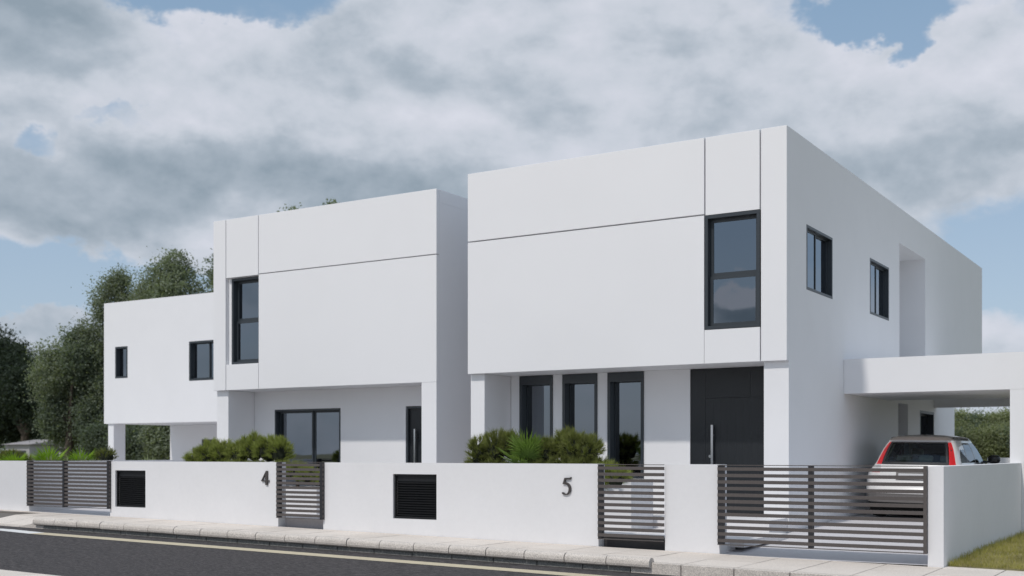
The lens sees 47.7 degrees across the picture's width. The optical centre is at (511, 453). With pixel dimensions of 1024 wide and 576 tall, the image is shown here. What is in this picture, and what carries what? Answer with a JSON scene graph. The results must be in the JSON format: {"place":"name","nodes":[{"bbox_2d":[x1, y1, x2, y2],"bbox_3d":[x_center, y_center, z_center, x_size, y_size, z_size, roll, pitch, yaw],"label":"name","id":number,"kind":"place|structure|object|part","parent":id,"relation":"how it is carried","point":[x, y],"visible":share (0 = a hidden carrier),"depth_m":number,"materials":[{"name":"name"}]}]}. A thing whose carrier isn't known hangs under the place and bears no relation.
{"place":"outdoors","nodes":[
{"label":"outdoors","id":0,"kind":"place"},
{"bbox_2d":[0,569,56,575],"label":"pavement","id":1,"kind":"structure","parent":0,"point":[9,573],"depth_m":13.09,"materials":[{"name":"grey concrete"}]},
{"bbox_2d":[34,507,109,515],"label":"driveway","id":2,"kind":"structure","parent":0,"point":[93,511],"depth_m":24.82,"materials":[{"name":"concrete"}]},
{"bbox_2d":[286,513,319,517],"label":"yard","id":3,"kind":"structure","parent":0,"point":[296,513],"depth_m":22.61,"materials":[{"name":"concrete"}]},
{"bbox_2d":[286,485,319,513],"bbox_3d":[-5.280,0.988,24.243,4.070,0.624,1.060,0,0,32],"label":"planter","id":4,"kind":"object","parent":3,"relation":"on","point":[303,499],"visible":0.01,"depth_m":22.91,"materials":[{"name":"paint"}]},
{"bbox_2d":[181,436,233,461],"bbox_3d":[-6.500,0.160,24.923,1.628,1.140,1.004,0,0,32],"label":"shrub","id":5,"kind":"object","parent":4,"relation":"on","point":[210,453],"visible":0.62,"depth_m":24.77,"materials":[{"name":"green plant"}]},
{"bbox_2d":[221,431,297,476],"bbox_3d":[-5.175,0.014,24.101,2.196,1.153,1.004,0,0,32],"label":"shrub","id":6,"kind":"object","parent":4,"relation":"in","point":[253,446],"visible":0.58,"depth_m":23.97,"materials":[{"name":"green plant"}]},
{"bbox_2d":[286,458,319,486],"bbox_3d":[-4.139,0.522,23.367,1.340,0.895,0.844,0,0,32],"label":"shrub","id":7,"kind":"object","parent":4,"relation":"in","point":[303,472],"visible":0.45,"depth_m":23.23,"materials":[{"name":"green plant"}]},
{"bbox_2d":[0,526,673,575],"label":"road","id":8,"kind":"structure","parent":0,"point":[50,554],"depth_m":16.16,"materials":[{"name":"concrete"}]},
{"bbox_2d":[0,529,43,533],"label":"road marking","id":9,"kind":"object","parent":8,"relation":"on","point":[18,531],"visible":1,"depth_m":21.07,"materials":[{"name":"white paint"}]},
{"bbox_2d":[30,533,604,575],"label":"road marking","id":10,"kind":"object","parent":8,"relation":"on","point":[368,558],"visible":1,"depth_m":17.01,"materials":[{"name":"beige paint"}]},
{"bbox_2d":[0,517,854,575],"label":"kerb","id":11,"kind":"structure","parent":8,"relation":"on","point":[571,560],"depth_m":17.08,"materials":[{"name":"concrete"}]},
{"bbox_2d":[0,509,1023,575],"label":"pavement","id":12,"kind":"structure","parent":0,"point":[14,517],"depth_m":16.77,"materials":[{"name":"grey concrete"}]},
{"bbox_2d":[0,0,1023,450],"label":"sky","id":13,"kind":"structure","parent":0,"point":[127,127],"materials":[{"name":"white"}]},
{"bbox_2d":[605,482,652,528],"bbox_3d":[0.491,0.935,20.287,3.950,1.010,0.840,0,0,32],"label":"planter","id":14,"kind":"object","parent":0,"point":[630,502],"visible":0.09,"depth_m":19.07,"materials":[{"name":"white paint"}]},
{"bbox_2d":[462,426,523,462],"bbox_3d":[-0.391,0.025,20.788,1.330,1.091,0.866,0,0,32],"label":"shrub","id":15,"kind":"object","parent":14,"relation":"in","point":[485,450],"visible":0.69,"depth_m":20.65,"materials":[{"name":"green plant"}]},
{"bbox_2d":[497,429,549,462],"bbox_3d":[0.183,-0.064,20.296,0.969,0.828,0.950,0,0,-3],"label":"fan palm","id":16,"kind":"object","parent":14,"relation":"in","point":[524,448],"visible":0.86,"depth_m":20.06,"materials":[{"name":"green plant"}]},
{"bbox_2d":[522,434,559,463],"bbox_3d":[0.511,0.096,20.268,0.985,0.949,0.900,0,0,32],"label":"shrub","id":17,"kind":"object","parent":14,"relation":"in","point":[547,451],"visible":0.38,"depth_m":20.09,"materials":[{"name":"green plant"}]},
{"bbox_2d":[544,424,615,463],"bbox_3d":[1.190,-0.053,19.817,1.403,1.006,0.974,0,0,32],"label":"shrub","id":18,"kind":"object","parent":14,"relation":"in","point":[573,446],"visible":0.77,"depth_m":19.71,"materials":[{"name":"green plant"}]},
{"bbox_2d":[594,459,633,489],"bbox_3d":[1.617,0.479,19.183,0.968,0.861,0.864,0,0,32],"label":"shrub","id":19,"kind":"object","parent":14,"relation":"in","point":[616,477],"visible":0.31,"depth_m":18.98,"materials":[{"name":"green plant"}]},
{"bbox_2d":[605,528,786,547],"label":"path","id":20,"kind":"structure","parent":0,"point":[728,537],"depth_m":18.05,"materials":[{"name":"grey concrete"}]},
{"bbox_2d":[653,514,786,532],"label":"path","id":21,"kind":"structure","parent":0,"point":[743,524],"depth_m":18.89,"materials":[{"name":"grey concrete"}]},
{"bbox_2d":[723,514,927,564],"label":"driveway","id":22,"kind":"structure","parent":0,"point":[867,556],"depth_m":16.92,"materials":[{"name":"concrete"}]},
{"bbox_2d":[866,435,999,515],"bbox_3d":[8.537,0.427,23.219,2.101,1.584,4.574,1,1,31],"label":"parked car","id":23,"kind":"object","parent":22,"relation":"on","point":[924,450],"visible":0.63,"depth_m":21.90,"materials":[{"name":"metal"}]},
{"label":"side window","id":24,"kind":"part","parent":23,"relation":"part of","materials":[{"name":"black glass"}]},
{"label":"side window","id":25,"kind":"part","parent":23,"relation":"part of","materials":[{"name":"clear glass"}]},
{"bbox_2d":[847,561,1005,570],"bbox_3d":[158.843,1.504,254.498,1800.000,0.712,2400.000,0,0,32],"label":"ground","id":26,"kind":"structure","parent":0,"point":[900,564],"depth_m":17.30,"materials":[{"name":"grey concrete"}]},
{"bbox_2d":[0,461,36,510],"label":"garden wall","id":27,"kind":"structure","parent":26,"relation":"on","point":[13,486],"depth_m":25.13,"materials":[{"name":"white paint"}]},
{"bbox_2d":[1,440,58,458],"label":"cottage","id":28,"kind":"structure","parent":26,"relation":"on","point":[25,446],"depth_m":96.40,"materials":[{"name":"paint"}]},
{"bbox_2d":[0,323,63,448],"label":"tree","id":29,"kind":"object","parent":26,"relation":"on","point":[17,413],"visible":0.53,"depth_m":116.23,"materials":[{"name":"green plant"}]},
{"bbox_2d":[29,327,103,459],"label":"tree","id":30,"kind":"object","parent":26,"relation":"on","point":[77,360],"visible":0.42,"depth_m":61.33,"materials":[{"name":"green plant"}]},
{"bbox_2d":[72,417,125,459],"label":"tree","id":31,"kind":"object","parent":26,"relation":"on","point":[91,437],"visible":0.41,"depth_m":58.39,"materials":[{"name":"green plant"}]},
{"bbox_2d":[37,460,185,510],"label":"garden wall","id":32,"kind":"structure","parent":26,"relation":"on","point":[40,507],"depth_m":25.87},
{"bbox_2d":[15,245,213,455],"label":"tree","id":33,"kind":"object","parent":26,"relation":"on","point":[169,278],"visible":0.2,"depth_m":61.32,"materials":[{"name":"green plant"}]},
{"bbox_2d":[103,424,160,459],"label":"tree","id":34,"kind":"object","parent":26,"relation":"on","point":[133,449],"visible":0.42,"depth_m":55.32,"materials":[{"name":"green plant"}]},
{"bbox_2d":[133,425,169,459],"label":"tree","id":35,"kind":"object","parent":26,"relation":"on","point":[157,442],"visible":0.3,"depth_m":52.92,"materials":[{"name":"green plant"}]},
{"bbox_2d":[104,292,216,459],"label":"white house","id":36,"kind":"structure","parent":26,"relation":"on","point":[158,361],"depth_m":37.99,"materials":[{"name":"paint"}]},
{"bbox_2d":[115,346,127,377],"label":"window","id":37,"kind":"structure","parent":36,"relation":"in","point":[121,353],"depth_m":38.98,"materials":[{"name":"glass"}]},
{"bbox_2d":[189,340,213,380],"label":"window","id":38,"kind":"structure","parent":36,"relation":"in","point":[201,353],"depth_m":36.99,"materials":[{"name":"glass"}]},
{"bbox_2d":[110,461,285,526],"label":"garden wall","id":39,"kind":"structure","parent":26,"relation":"on","point":[230,492],"depth_m":22.14,"materials":[{"name":"white paint"}]},
{"bbox_2d":[26,460,110,508],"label":"slatted gate","id":40,"kind":"structure","parent":39,"relation":"attached to","point":[30,481],"depth_m":24.13,"materials":[{"name":"grey metal"}]},
{"bbox_2d":[117,470,144,507],"bbox_3d":[-7.589,0.706,23.235,0.896,0.733,0.115,0,0,32],"label":"vent door","id":41,"kind":"structure","parent":39,"relation":"in","point":[132,482],"depth_m":23.25,"materials":[{"name":"black metal"}]},
{"bbox_2d":[261,471,269,484],"bbox_3d":[-4.512,0.446,21.185,0.190,0.260,0.024,0,0,32],"label":"house number","id":42,"kind":"object","parent":39,"relation":"attached to","point":[265,476],"visible":1,"depth_m":21.16,"materials":[{"name":"metal"}]},
{"bbox_2d":[200,248,213,292],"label":"tree","id":43,"kind":"object","parent":26,"relation":"on","point":[210,271],"visible":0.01,"depth_m":65.82,"materials":[{"name":"green plant"}]},
{"bbox_2d":[286,517,322,528],"bbox_3d":[-3.391,1.392,21.443,1.117,0.416,1.210,0,0,32],"label":"step","id":44,"kind":"object","parent":26,"relation":"on","point":[314,523],"visible":0.14,"depth_m":20.97,"materials":[{"name":"grey concrete"}]},
{"bbox_2d":[276,198,339,211],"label":"tree","id":45,"kind":"object","parent":26,"relation":"on","point":[294,207],"depth_m":65.82,"materials":[{"name":"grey plant"}]},
{"bbox_2d":[214,189,471,485],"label":"white house","id":46,"kind":"structure","parent":26,"relation":"on","point":[340,332],"depth_m":25.06,"materials":[{"name":"paint"}]},
{"bbox_2d":[232,276,258,364],"bbox_3d":[-5.979,-3.034,26.456,1.012,1.968,0.174,0,0,32],"label":"window","id":47,"kind":"structure","parent":46,"relation":"in","point":[245,291],"depth_m":26.58,"materials":[{"name":"glass"}]},
{"bbox_2d":[275,408,340,485],"bbox_3d":[-4.656,0.073,26.650,1.996,2.191,0.194,0,0,32],"label":"window","id":48,"kind":"structure","parent":46,"relation":"in","point":[315,434],"depth_m":26.64,"materials":[{"name":"glass"}]},
{"bbox_2d":[406,406,421,462],"bbox_3d":[-1.809,0.073,24.846,1.076,2.194,0.180,0,0,32],"label":"front door","id":49,"kind":"structure","parent":46,"relation":"in","point":[413,414],"depth_m":25.03,"materials":[{"name":"metal"}]},
{"bbox_2d":[323,462,604,546],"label":"garden wall","id":50,"kind":"structure","parent":26,"relation":"on","point":[525,502],"depth_m":18.83,"materials":[{"name":"white paint"}]},
{"bbox_2d":[276,462,324,519],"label":"slatted gate","id":51,"kind":"structure","parent":50,"relation":"attached to","point":[279,492],"depth_m":20.68,"materials":[{"name":"grey metal"}]},
{"bbox_2d":[394,474,436,519],"bbox_3d":[-1.587,0.723,19.489,0.906,0.750,0.115,0,0,32],"label":"vent door","id":52,"kind":"structure","parent":50,"relation":"in","point":[417,493],"depth_m":19.48,"materials":[{"name":"black metal"}]},
{"bbox_2d":[562,477,571,494],"bbox_3d":[0.844,0.499,17.842,0.165,0.277,0.024,0,0,32],"label":"house number","id":53,"kind":"object","parent":50,"relation":"attached to","point":[568,485],"visible":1,"depth_m":17.82,"materials":[{"name":"metal"}]},
{"bbox_2d":[0,435,986,463],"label":"wood","id":54,"kind":"object","parent":26,"relation":"on","point":[4,447],"depth_m":195.11,"materials":[{"name":"green plant"}]},
{"bbox_2d":[604,537,664,549],"bbox_3d":[1.927,1.436,17.523,1.103,0.328,0.190,0,0,32],"label":"step","id":55,"kind":"object","parent":26,"relation":"on","point":[652,545],"visible":0.21,"depth_m":17.45,"materials":[{"name":"stone"}]},
{"bbox_2d":[665,464,734,553],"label":"garden wall","id":56,"kind":"structure","parent":26,"relation":"on","point":[691,510],"depth_m":16.77,"materials":[{"name":"white paint"}]},
{"bbox_2d":[598,464,664,541],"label":"slatted gate","id":57,"kind":"structure","parent":56,"relation":"attached to","point":[601,503],"depth_m":17.24,"materials":[{"name":"grey metal"}]},
{"bbox_2d":[717,465,927,553],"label":"slatted gate","id":58,"kind":"structure","parent":56,"relation":"attached to","point":[722,507],"depth_m":15.70,"materials":[{"name":"grey metal"}]},
{"bbox_2d":[468,125,1023,532],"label":"white house","id":59,"kind":"structure","parent":26,"relation":"on","point":[783,295],"depth_m":21.23,"materials":[{"name":"paint"}]},
{"bbox_2d":[519,375,552,460],"bbox_3d":[0.539,-0.252,23.098,0.764,2.589,0.260,0,0,32],"label":"window","id":60,"kind":"structure","parent":59,"relation":"in","point":[535,392],"depth_m":23.17,"materials":[{"name":"glass"}]},
{"bbox_2d":[562,373,596,438],"bbox_3d":[1.377,-0.252,22.575,0.766,2.589,0.260,0,0,32],"label":"window","id":61,"kind":"structure","parent":59,"relation":"in","point":[579,391],"depth_m":22.64,"materials":[{"name":"glass"}]},
{"bbox_2d":[607,371,643,478],"bbox_3d":[2.214,-0.252,22.052,0.761,2.589,0.260,0,0,32],"label":"window","id":62,"kind":"structure","parent":59,"relation":"in","point":[625,390],"depth_m":22.12,"materials":[{"name":"glass"}]},
{"bbox_2d":[705,210,760,329],"bbox_3d":[3.788,-3.117,19.777,0.987,1.961,0.174,0,0,32],"label":"window","id":63,"kind":"structure","parent":59,"relation":"in","point":[732,240],"depth_m":19.82,"materials":[{"name":"glass"}]},
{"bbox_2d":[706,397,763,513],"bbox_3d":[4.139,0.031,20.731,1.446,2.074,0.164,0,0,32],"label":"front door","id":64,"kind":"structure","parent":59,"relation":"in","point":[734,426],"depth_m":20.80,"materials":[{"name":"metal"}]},
{"bbox_2d":[806,224,832,298],"bbox_3d":[5.459,-3.415,20.764,0.134,1.126,1.526,0,0,32],"label":"window","id":65,"kind":"structure","parent":59,"relation":"in","point":[819,246],"depth_m":20.99,"materials":[{"name":"glass"}]},
{"bbox_2d":[870,258,888,320],"bbox_3d":[7.638,-3.420,24.255,0.134,1.136,1.516,0,0,32],"label":"window","id":66,"kind":"structure","parent":59,"relation":"in","point":[879,273],"depth_m":24.52,"materials":[{"name":"glass"}]},
{"bbox_2d":[920,411,933,434],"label":"window","id":67,"kind":"structure","parent":59,"relation":"in","point":[926,418],"depth_m":28.55,"materials":[{"name":"glass"}]},
{"bbox_2d":[928,463,1020,567],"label":"garden wall","id":68,"kind":"structure","parent":26,"relation":"on","point":[971,507],"depth_m":16.37,"materials":[{"name":"white paint"}]},
{"bbox_2d":[954,407,994,432],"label":"tree","id":69,"kind":"object","parent":26,"relation":"on","point":[958,422],"visible":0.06,"depth_m":73.14,"materials":[{"name":"green plant"}]},
{"bbox_2d":[954,408,997,460],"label":"tree","id":70,"kind":"object","parent":26,"relation":"on","point":[975,415],"visible":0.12,"depth_m":72.76,"materials":[{"name":"green plant"}]},
{"bbox_2d":[955,407,1008,463],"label":"tree","id":71,"kind":"object","parent":26,"relation":"on","point":[993,413],"visible":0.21,"depth_m":69.74,"materials":[{"name":"green plant"}]},
{"bbox_2d":[963,407,1009,458],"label":"tree","id":72,"kind":"object","parent":26,"relation":"on","point":[996,449],"visible":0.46,"depth_m":68.79,"materials":[{"name":"green plant"}]},
{"bbox_2d":[987,458,1009,463],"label":"garden wall","id":73,"kind":"structure","parent":26,"relation":"on","point":[1004,460],"depth_m":34.46,"materials":[{"name":"white paint"}]},
{"bbox_2d":[992,422,1009,457],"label":"tree","id":74,"kind":"object","parent":26,"relation":"on","point":[1006,443],"visible":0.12,"depth_m":68.29,"materials":[{"name":"green plant"}]},
{"bbox_2d":[947,530,1023,570],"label":"verge","id":75,"kind":"structure","parent":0,"point":[1012,569],"depth_m":15.40,"materials":[{"name":"green plant"}]},
{"bbox_2d":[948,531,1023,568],"bbox_3d":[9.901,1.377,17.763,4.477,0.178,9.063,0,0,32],"label":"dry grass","id":76,"kind":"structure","parent":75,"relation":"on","point":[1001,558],"depth_m":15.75,"materials":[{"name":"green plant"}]},
{"bbox_3d":[-13.173,0.900,29.322,8.600,1.200,2.600,0,0,32],"label":"raised bed","id":77,"kind":"object","parent":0,"visible":0},
{"bbox_2d":[0,448,32,460],"bbox_3d":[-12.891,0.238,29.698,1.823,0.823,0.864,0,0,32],"label":"shrub","id":78,"kind":"object","parent":77,"relation":"on","point":[2,452],"visible":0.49,"depth_m":29.56,"materials":[{"name":"green plant"}]},
{"bbox_2d":[30,442,69,460],"bbox_3d":[-11.202,0.043,28.060,1.146,0.735,0.988,0,0,32],"label":"fan palm","id":79,"kind":"object","parent":77,"relation":"on","point":[43,454],"visible":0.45,"depth_m":27.91,"materials":[{"name":"green plant"}]},
{"bbox_2d":[64,445,95,460],"bbox_3d":[-10.319,0.102,27.733,0.889,0.616,0.825,0,0,32],"label":"fan palm","id":80,"kind":"object","parent":77,"relation":"on","point":[84,455],"visible":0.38,"depth_m":27.61,"materials":[{"name":"green plant"}]},
{"bbox_2d":[93,446,117,459],"bbox_3d":[-9.817,0.204,27.861,0.837,0.851,0.682,0,0,32],"label":"shrub","id":81,"kind":"object","parent":77,"relation":"on","point":[102,454],"visible":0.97,"depth_m":27.66,"materials":[{"name":"green plant"}]}
]}

